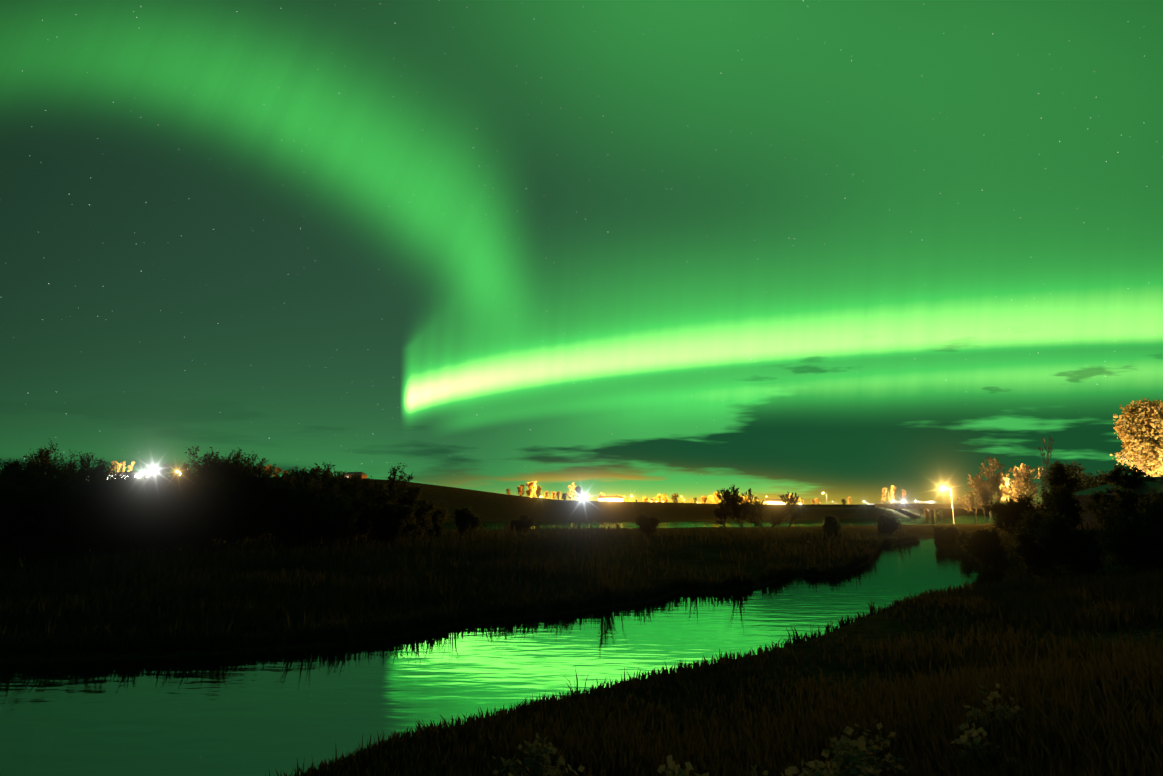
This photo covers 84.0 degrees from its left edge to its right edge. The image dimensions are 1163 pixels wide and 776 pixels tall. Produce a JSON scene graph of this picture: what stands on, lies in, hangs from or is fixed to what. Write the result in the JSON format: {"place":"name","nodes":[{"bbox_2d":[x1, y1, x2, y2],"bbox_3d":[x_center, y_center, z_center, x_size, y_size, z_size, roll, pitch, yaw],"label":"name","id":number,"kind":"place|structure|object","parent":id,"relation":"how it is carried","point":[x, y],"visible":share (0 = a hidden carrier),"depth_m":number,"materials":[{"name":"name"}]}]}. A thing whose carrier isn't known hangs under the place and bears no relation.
{"place":"outdoors","nodes":[
{"label":"outdoors","id":0,"kind":"place"},
{"bbox_2d":[0,514,1007,775],"bbox_3d":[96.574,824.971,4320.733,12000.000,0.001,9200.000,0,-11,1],"label":"river water","id":1,"kind":"structure","parent":0,"point":[282,712],"depth_m":12.63,"materials":[{"name":"green liquid"}]},
{"bbox_2d":[0,476,1162,775],"bbox_3d":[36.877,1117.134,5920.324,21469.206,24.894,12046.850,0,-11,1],"label":"ground","id":2,"kind":"structure","parent":0,"point":[488,506],"depth_m":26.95,"materials":[{"name":"plant"}]},
{"bbox_2d":[2,459,75,540],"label":"willow shrub","id":3,"kind":"object","parent":2,"relation":"on","point":[35,465],"depth_m":46.69,"materials":[{"name":"black plant"}]},
{"bbox_2d":[0,444,78,540],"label":"willow shrub","id":4,"kind":"object","parent":2,"relation":"on","point":[22,463],"visible":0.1,"depth_m":41.17,"materials":[{"name":"black plant"}]},
{"bbox_2d":[0,449,114,547],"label":"willow shrub","id":5,"kind":"object","parent":2,"relation":"on","point":[83,460],"visible":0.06,"depth_m":41.61,"materials":[{"name":"black plant"}]},
{"bbox_2d":[0,440,118,557],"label":"willow shrub","id":6,"kind":"object","parent":2,"relation":"on","point":[64,473],"visible":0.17,"depth_m":35.98,"materials":[{"name":"black plant"}]},
{"bbox_2d":[39,472,158,558],"bbox_3d":[-23.408,6.360,31.248,6.113,4.524,4.612,-6,-13,30],"label":"willow shrub","id":7,"kind":"object","parent":2,"relation":"on","point":[117,527],"visible":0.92,"depth_m":31.12,"materials":[{"name":"green plant"}]},
{"bbox_2d":[116,463,121,471],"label":"tree","id":8,"kind":"object","parent":2,"relation":"on","point":[118,466],"visible":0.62,"depth_m":360.47,"materials":[{"name":"yellow plant"}]},
{"bbox_2d":[121,461,125,471],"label":"tree","id":9,"kind":"object","parent":2,"relation":"on","point":[123,466],"visible":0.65,"depth_m":363.71,"materials":[{"name":"yellow plant"}]},
{"bbox_2d":[66,468,183,555],"bbox_3d":[-23.373,6.637,33.425,5.440,4.828,4.467,8,-13,-37],"label":"willow shrub","id":10,"kind":"object","parent":2,"relation":"on","point":[147,489],"visible":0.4,"depth_m":33.15,"materials":[{"name":"black plant"}]},
{"bbox_2d":[107,472,148,478],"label":"building","id":11,"kind":"structure","parent":2,"relation":"on","point":[140,473],"depth_m":352.89,"materials":[{"name":"white paint"}]},
{"bbox_2d":[127,461,134,471],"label":"tree","id":12,"kind":"object","parent":2,"relation":"on","point":[132,464],"visible":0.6,"depth_m":365.82,"materials":[{"name":"yellow plant"}]},
{"bbox_2d":[120,463,174,543],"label":"willow shrub","id":13,"kind":"object","parent":2,"relation":"on","point":[152,476],"visible":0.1,"depth_m":50.70,"materials":[{"name":"green plant"}]},
{"bbox_2d":[141,482,217,552],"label":"willow shrub","id":14,"kind":"object","parent":2,"relation":"on","point":[158,544],"visible":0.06,"depth_m":39.03,"materials":[{"name":"black plant"}]},
{"bbox_2d":[161,445,226,543],"bbox_3d":[-29.545,8.265,49.835,4.637,7.720,5.533,-6,-12,29],"label":"willow shrub","id":15,"kind":"object","parent":2,"relation":"on","point":[206,456],"visible":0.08,"depth_m":49.90,"materials":[{"name":"black plant"}]},
{"bbox_2d":[141,468,247,553],"bbox_3d":[-20.841,6.782,34.775,4.456,5.038,5.416,-2,-11,10],"label":"willow shrub","id":16,"kind":"object","parent":2,"relation":"on","point":[188,511],"visible":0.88,"depth_m":33.95,"materials":[{"name":"green plant"}]},
{"bbox_2d":[161,462,230,546],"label":"willow shrub","id":17,"kind":"object","parent":2,"relation":"on","point":[189,480],"visible":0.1,"depth_m":45.43,"materials":[{"name":"black plant"}]},
{"bbox_2d":[194,447,278,551],"bbox_3d":[-20.965,6.965,39.876,5.197,6.485,4.696,-4,-12,21],"label":"willow shrub","id":18,"kind":"object","parent":2,"relation":"on","point":[237,476],"visible":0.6,"depth_m":39.01,"materials":[{"name":"green plant"}]},
{"bbox_2d":[188,453,285,550],"bbox_3d":[-21.661,7.131,39.958,5.489,6.184,4.717,8,-14,-38],"label":"willow shrub","id":19,"kind":"object","parent":2,"relation":"on","point":[211,466],"visible":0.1,"depth_m":39.35,"materials":[{"name":"black plant"}]},
{"bbox_2d":[263,464,271,474],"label":"hill tree","id":20,"kind":"object","parent":2,"relation":"on","point":[268,466],"visible":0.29,"depth_m":390.27,"materials":[{"name":"brown plant"}]},
{"bbox_2d":[272,467,281,476],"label":"hill tree","id":21,"kind":"object","parent":2,"relation":"on","point":[277,470],"visible":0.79,"depth_m":391.62,"materials":[{"name":"brown plant"}]},
{"bbox_2d":[274,467,324,501],"bbox_3d":[-21.663,9.260,50.757,4.712,6.181,8.079,2,-11,-11],"label":"tree","id":22,"kind":"object","parent":2,"relation":"on","point":[297,476],"visible":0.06,"depth_m":48.89,"materials":[{"name":"black plant"}]},
{"bbox_2d":[290,465,361,541],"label":"willow shrub","id":23,"kind":"object","parent":2,"relation":"on","point":[305,474],"visible":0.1,"depth_m":48.73,"materials":[{"name":"black plant"}]},
{"bbox_2d":[296,462,378,548],"bbox_3d":[-16.341,7.709,41.853,5.849,5.845,5.070,-2,-11,12],"label":"willow shrub","id":24,"kind":"object","parent":2,"relation":"on","point":[366,512],"visible":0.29,"depth_m":42.02,"materials":[{"name":"black plant"}]},
{"bbox_2d":[344,472,366,478],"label":"hill house","id":25,"kind":"structure","parent":2,"relation":"on","point":[364,475],"depth_m":407.37,"materials":[{"name":"brown paint"}]},
{"bbox_2d":[323,463,417,544],"bbox_3d":[-15.391,8.659,46.504,7.182,6.465,7.605,2,-11,-11],"label":"willow shrub","id":26,"kind":"object","parent":2,"relation":"on","point":[379,495],"visible":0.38,"depth_m":45.67,"materials":[{"name":"black plant"}]},
{"bbox_2d":[372,500,421,544],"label":"willow shrub","id":27,"kind":"object","parent":2,"relation":"on","point":[391,523],"visible":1,"depth_m":43.88,"materials":[{"name":"black plant"}]},
{"bbox_2d":[393,483,437,542],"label":"willow shrub","id":28,"kind":"object","parent":2,"relation":"on","point":[424,511],"visible":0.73,"depth_m":50.23,"materials":[{"name":"black plant"}]},
{"bbox_2d":[392,492,449,531],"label":"willow shrub","id":29,"kind":"object","parent":2,"relation":"on","point":[445,515],"visible":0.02,"depth_m":68.70,"materials":[{"name":"black plant"}]},
{"bbox_2d":[424,506,445,538],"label":"shrub","id":30,"kind":"object","parent":2,"relation":"on","point":[437,524],"visible":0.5,"depth_m":58.80,"materials":[{"name":"black plant"}]},
{"bbox_2d":[0,526,919,655],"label":"reeds","id":31,"kind":"object","parent":2,"relation":"on","point":[737,580],"visible":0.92,"depth_m":17.78,"materials":[{"name":"green plant"}]},
{"bbox_2d":[453,507,482,535],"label":"shrub","id":32,"kind":"object","parent":2,"relation":"on","point":[465,519],"visible":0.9,"depth_m":62.83,"materials":[{"name":"black plant"}]},
{"bbox_2d":[517,486,522,494],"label":"town tree","id":33,"kind":"object","parent":2,"relation":"on","point":[519,488],"visible":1,"depth_m":444.23,"materials":[{"name":"brown plant"}]},
{"bbox_2d":[510,514,535,532],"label":"shrub","id":34,"kind":"object","parent":2,"relation":"on","point":[523,522],"visible":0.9,"depth_m":77.13,"materials":[{"name":"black plant"}]},
{"bbox_2d":[526,486,532,496],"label":"town tree","id":35,"kind":"object","parent":2,"relation":"on","point":[529,491],"visible":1,"depth_m":457.14,"materials":[{"name":"yellow plant"}]},
{"bbox_2d":[526,482,535,496],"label":"town tree","id":36,"kind":"object","parent":2,"relation":"on","point":[532,484],"visible":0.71,"depth_m":465.88,"materials":[{"name":"yellow plant"}]},
{"bbox_2d":[492,733,570,775],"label":"leafy plant","id":37,"kind":"object","parent":2,"relation":"on","point":[538,764],"visible":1,"depth_m":5.93,"materials":[{"name":"green plant"}]},
{"bbox_2d":[534,486,541,496],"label":"town tree","id":38,"kind":"object","parent":2,"relation":"on","point":[538,490],"visible":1,"depth_m":432.95,"materials":[{"name":"yellow plant"}]},
{"bbox_2d":[561,493,567,499],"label":"town tree","id":39,"kind":"object","parent":2,"relation":"on","point":[564,495],"visible":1,"depth_m":456.66,"materials":[{"name":"brown plant"}]},
{"bbox_2d":[567,489,573,499],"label":"town tree","id":40,"kind":"object","parent":2,"relation":"on","point":[571,492],"visible":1,"depth_m":452.69,"materials":[{"name":"yellow plant"}]},
{"bbox_2d":[568,483,575,498],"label":"town tree","id":41,"kind":"object","parent":2,"relation":"on","point":[572,486],"visible":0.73,"depth_m":471.14,"materials":[{"name":"yellow plant"}]},
{"bbox_2d":[575,486,581,499],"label":"town tree","id":42,"kind":"object","parent":2,"relation":"on","point":[578,489],"visible":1,"depth_m":436.92,"materials":[{"name":"white plant"}]},
{"bbox_2d":[567,764,591,775],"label":"leafy plant","id":43,"kind":"object","parent":2,"relation":"on","point":[580,768],"visible":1,"depth_m":4.69,"materials":[{"name":"green plant"}]},
{"bbox_2d":[598,496,623,501],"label":"building","id":44,"kind":"structure","parent":2,"relation":"on","point":[612,498],"depth_m":440.80,"materials":[{"name":"paint"}]},
{"bbox_2d":[265,540,1018,775],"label":"tufts","id":45,"kind":"object","parent":2,"relation":"on","point":[872,609],"visible":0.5,"depth_m":15.45,"materials":[{"name":"green plant"}]},
{"bbox_2d":[634,513,661,535],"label":"shrub","id":46,"kind":"object","parent":2,"relation":"on","point":[645,523],"visible":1,"depth_m":63.76,"materials":[{"name":"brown plant"}]},
{"bbox_2d":[662,494,668,501],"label":"town tree","id":47,"kind":"object","parent":2,"relation":"on","point":[665,498],"visible":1,"depth_m":451.01,"materials":[{"name":"yellow plant"}]},
{"bbox_2d":[671,493,678,502],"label":"town tree","id":48,"kind":"object","parent":2,"relation":"on","point":[674,497],"visible":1,"depth_m":471.93,"materials":[{"name":"brown plant"}]},
{"bbox_2d":[657,755,708,775],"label":"leafy plant","id":49,"kind":"object","parent":2,"relation":"on","point":[677,770],"visible":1,"depth_m":4.47,"materials":[{"name":"green plant"}]},
{"bbox_2d":[701,495,706,502],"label":"town tree","id":50,"kind":"object","parent":2,"relation":"on","point":[704,499],"visible":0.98,"depth_m":441.99,"materials":[{"name":"orange plant"}]},
{"bbox_2d":[713,492,719,503],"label":"town tree","id":51,"kind":"object","parent":2,"relation":"on","point":[716,499],"visible":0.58,"depth_m":452.90,"materials":[{"name":"yellow plant"}]},
{"bbox_2d":[713,498,732,533],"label":"bare tree","id":52,"kind":"object","parent":2,"relation":"on","point":[721,512],"visible":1,"depth_m":71.88,"materials":[{"name":"brown plant"}]},
{"bbox_2d":[714,484,750,533],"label":"bare tree","id":53,"kind":"object","parent":2,"relation":"on","point":[736,510],"visible":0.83,"depth_m":73.38,"materials":[{"name":"brown plant"}]},
{"bbox_2d":[735,488,788,530],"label":"bare tree","id":54,"kind":"object","parent":2,"relation":"on","point":[779,517],"visible":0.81,"depth_m":73.97,"materials":[{"name":"brown plant"}]},
{"bbox_2d":[763,499,786,503],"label":"town house","id":55,"kind":"structure","parent":2,"relation":"on","point":[774,501],"depth_m":440.21,"materials":[{"name":"white paint"}]},
{"bbox_2d":[751,765,809,775],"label":"leafy plant","id":56,"kind":"object","parent":2,"relation":"on","point":[788,772],"visible":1,"depth_m":4.34,"materials":[{"name":"green plant"}]},
{"bbox_2d":[778,491,805,527],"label":"bare tree","id":57,"kind":"object","parent":2,"relation":"on","point":[794,516],"visible":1,"depth_m":76.17,"materials":[{"name":"brown plant"}]},
{"bbox_2d":[821,515,841,537],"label":"shrub","id":58,"kind":"object","parent":2,"relation":"on","point":[831,521],"visible":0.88,"depth_m":66.42,"materials":[{"name":"green plant"}]},
{"bbox_2d":[815,752,858,774],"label":"leafy plant","id":59,"kind":"object","parent":2,"relation":"on","point":[828,762],"visible":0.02,"depth_m":5.22,"materials":[{"name":"green plant"}]},
{"bbox_2d":[788,721,907,775],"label":"leafy plant","id":60,"kind":"object","parent":2,"relation":"on","point":[845,759],"visible":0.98,"depth_m":4.82,"materials":[{"name":"green plant"}]},
{"bbox_2d":[881,488,887,503],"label":"town tree","id":61,"kind":"object","parent":2,"relation":"on","point":[884,490],"visible":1,"depth_m":344.02,"materials":[{"name":"orange plant"}]},
{"bbox_2d":[876,514,900,532],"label":"shrub","id":62,"kind":"object","parent":2,"relation":"on","point":[886,524],"visible":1,"depth_m":87.83,"materials":[{"name":"green plant"}]},
{"bbox_2d":[890,485,896,503],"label":"town tree","id":63,"kind":"object","parent":2,"relation":"on","point":[893,490],"visible":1,"depth_m":352.14,"materials":[{"name":"yellow plant"}]},
{"bbox_2d":[902,490,906,503],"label":"town tree","id":64,"kind":"object","parent":2,"relation":"on","point":[903,494],"visible":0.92,"depth_m":351.50,"materials":[{"name":"orange plant"}]},
{"bbox_2d":[923,509,928,516],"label":"town tree","id":65,"kind":"object","parent":2,"relation":"on","point":[926,514],"visible":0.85,"depth_m":323.77,"materials":[{"name":"brown plant"}]},
{"bbox_2d":[936,509,944,516],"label":"town tree","id":66,"kind":"object","parent":2,"relation":"on","point":[940,512],"visible":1,"depth_m":338.71,"materials":[{"name":"brown plant"}]},
{"bbox_2d":[932,524,961,543],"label":"scrub","id":67,"kind":"object","parent":2,"relation":"on","point":[941,534],"visible":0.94,"depth_m":59.46,"materials":[{"name":"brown plant"}]},
{"bbox_2d":[941,488,954,523],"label":"street lamp","id":68,"kind":"object","parent":2,"relation":"on","point":[952,504],"visible":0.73,"depth_m":152.18,"materials":[{"name":"metal"}]},
{"bbox_2d":[866,502,1045,516],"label":"bridge","id":69,"kind":"structure","parent":2,"relation":"on","point":[933,507],"depth_m":317.23,"materials":[{"name":"concrete"}]},
{"bbox_2d":[955,531,973,552],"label":"scrub","id":70,"kind":"object","parent":2,"relation":"on","point":[960,538],"visible":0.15,"depth_m":46.64,"materials":[{"name":"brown plant"}]},
{"bbox_2d":[957,474,995,523],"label":"pale tree","id":71,"kind":"object","parent":2,"relation":"on","point":[972,486],"visible":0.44,"depth_m":140.38,"materials":[{"name":"brown plant"}]},
{"bbox_2d":[945,722,1012,771],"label":"leafy plant","id":72,"kind":"object","parent":2,"relation":"on","point":[973,734],"visible":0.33,"depth_m":5.20,"materials":[{"name":"green plant"}]},
{"bbox_2d":[968,484,992,523],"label":"pale tree","id":73,"kind":"object","parent":2,"relation":"on","point":[983,496],"visible":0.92,"depth_m":126.20,"materials":[{"name":"brown plant"}]},
{"bbox_2d":[960,525,1009,568],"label":"scrub","id":74,"kind":"object","parent":2,"relation":"on","point":[985,548],"visible":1,"depth_m":36.06,"materials":[{"name":"green plant"}]},
{"bbox_2d":[956,683,1023,732],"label":"leafy plant","id":75,"kind":"object","parent":2,"relation":"on","point":[991,696],"visible":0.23,"depth_m":5.96,"materials":[{"name":"green plant"}]},
{"bbox_2d":[973,456,1010,522],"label":"pale tree","id":76,"kind":"object","parent":2,"relation":"on","point":[995,481],"visible":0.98,"depth_m":133.12,"materials":[{"name":"brown plant"}]},
{"bbox_2d":[980,493,1039,536],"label":"scrub","id":77,"kind":"object","parent":2,"relation":"on","point":[1008,513],"visible":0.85,"depth_m":56.70,"materials":[{"name":"brown plant"}]},
{"bbox_2d":[1000,473,1028,505],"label":"pale tree","id":78,"kind":"object","parent":2,"relation":"on","point":[1008,485],"visible":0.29,"depth_m":146.67,"materials":[{"name":"yellow plant"}]},
{"bbox_2d":[1001,463,1045,503],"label":"pale tree","id":79,"kind":"object","parent":2,"relation":"on","point":[1022,486],"visible":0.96,"depth_m":135.63,"materials":[{"name":"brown plant"}]},
{"bbox_2d":[1008,509,1073,573],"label":"scrub","id":80,"kind":"object","parent":2,"relation":"on","point":[1030,553],"visible":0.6,"depth_m":31.53,"materials":[{"name":"green plant"}]},
{"bbox_2d":[1038,436,1053,500],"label":"tall pale tree","id":81,"kind":"object","parent":2,"relation":"on","point":[1048,451],"visible":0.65,"depth_m":120.86,"materials":[{"name":"brown plant"}]},
{"bbox_2d":[1034,484,1087,530],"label":"scrub","id":82,"kind":"object","parent":2,"relation":"on","point":[1061,500],"visible":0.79,"depth_m":46.47,"materials":[{"name":"green plant"}]},
{"bbox_2d":[1040,461,1091,492],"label":"dark tree","id":83,"kind":"object","parent":2,"relation":"on","point":[1072,478],"visible":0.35,"depth_m":79.16,"materials":[{"name":"green plant"}]},
{"bbox_2d":[1083,473,1098,486],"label":"dark tree","id":84,"kind":"object","parent":2,"relation":"on","point":[1088,477],"visible":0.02,"depth_m":81.43,"materials":[{"name":"green plant"}]},
{"bbox_2d":[1084,481,1106,489],"bbox_3d":[49.777,11.017,61.133,3.471,4.980,3.838,3,-11,-16],"label":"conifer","id":85,"kind":"object","parent":2,"relation":"on","point":[1101,483],"visible":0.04,"depth_m":61.71,"materials":[{"name":"green plant"}]},
{"bbox_2d":[1089,471,1106,487],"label":"dark tree","id":86,"kind":"object","parent":2,"relation":"on","point":[1094,479],"visible":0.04,"depth_m":72.67,"materials":[{"name":"green plant"}]},
{"bbox_2d":[1087,486,1144,532],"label":"scrub","id":87,"kind":"object","parent":2,"relation":"on","point":[1127,497],"visible":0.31,"depth_m":46.35,"materials":[{"name":"black plant"}]},
{"bbox_2d":[1073,477,1162,528],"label":"river house","id":88,"kind":"structure","parent":2,"relation":"on","point":[1141,488],"depth_m":56.80,"materials":[{"name":"black paint"}]},
{"bbox_2d":[1098,464,1146,495],"bbox_3d":[45.586,9.336,54.467,4.253,5.904,3.776,10,-15,-43],"label":"tree","id":89,"kind":"object","parent":2,"relation":"on","point":[1115,477],"visible":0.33,"depth_m":54.46,"materials":[{"name":"green plant"}]},
{"bbox_2d":[1109,398,1162,476],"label":"yellow tree","id":90,"kind":"object","parent":2,"relation":"on","point":[1140,426],"visible":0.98,"depth_m":71.23,"materials":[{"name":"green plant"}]},
{"bbox_2d":[1136,475,1162,483],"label":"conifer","id":91,"kind":"object","parent":2,"relation":"on","point":[1150,478],"depth_m":54.59,"materials":[{"name":"green plant"}]},
{"bbox_2d":[0,0,1162,503],"label":"sky","id":92,"kind":"structure","parent":0,"point":[837,250],"materials":[{"name":"green"}]},
{"bbox_2d":[706,504,874,506],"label":"road embankment","id":93,"kind":"structure","parent":0,"point":[828,505],"depth_m":324.29,"materials":[{"name":"brown soil"}]}
]}

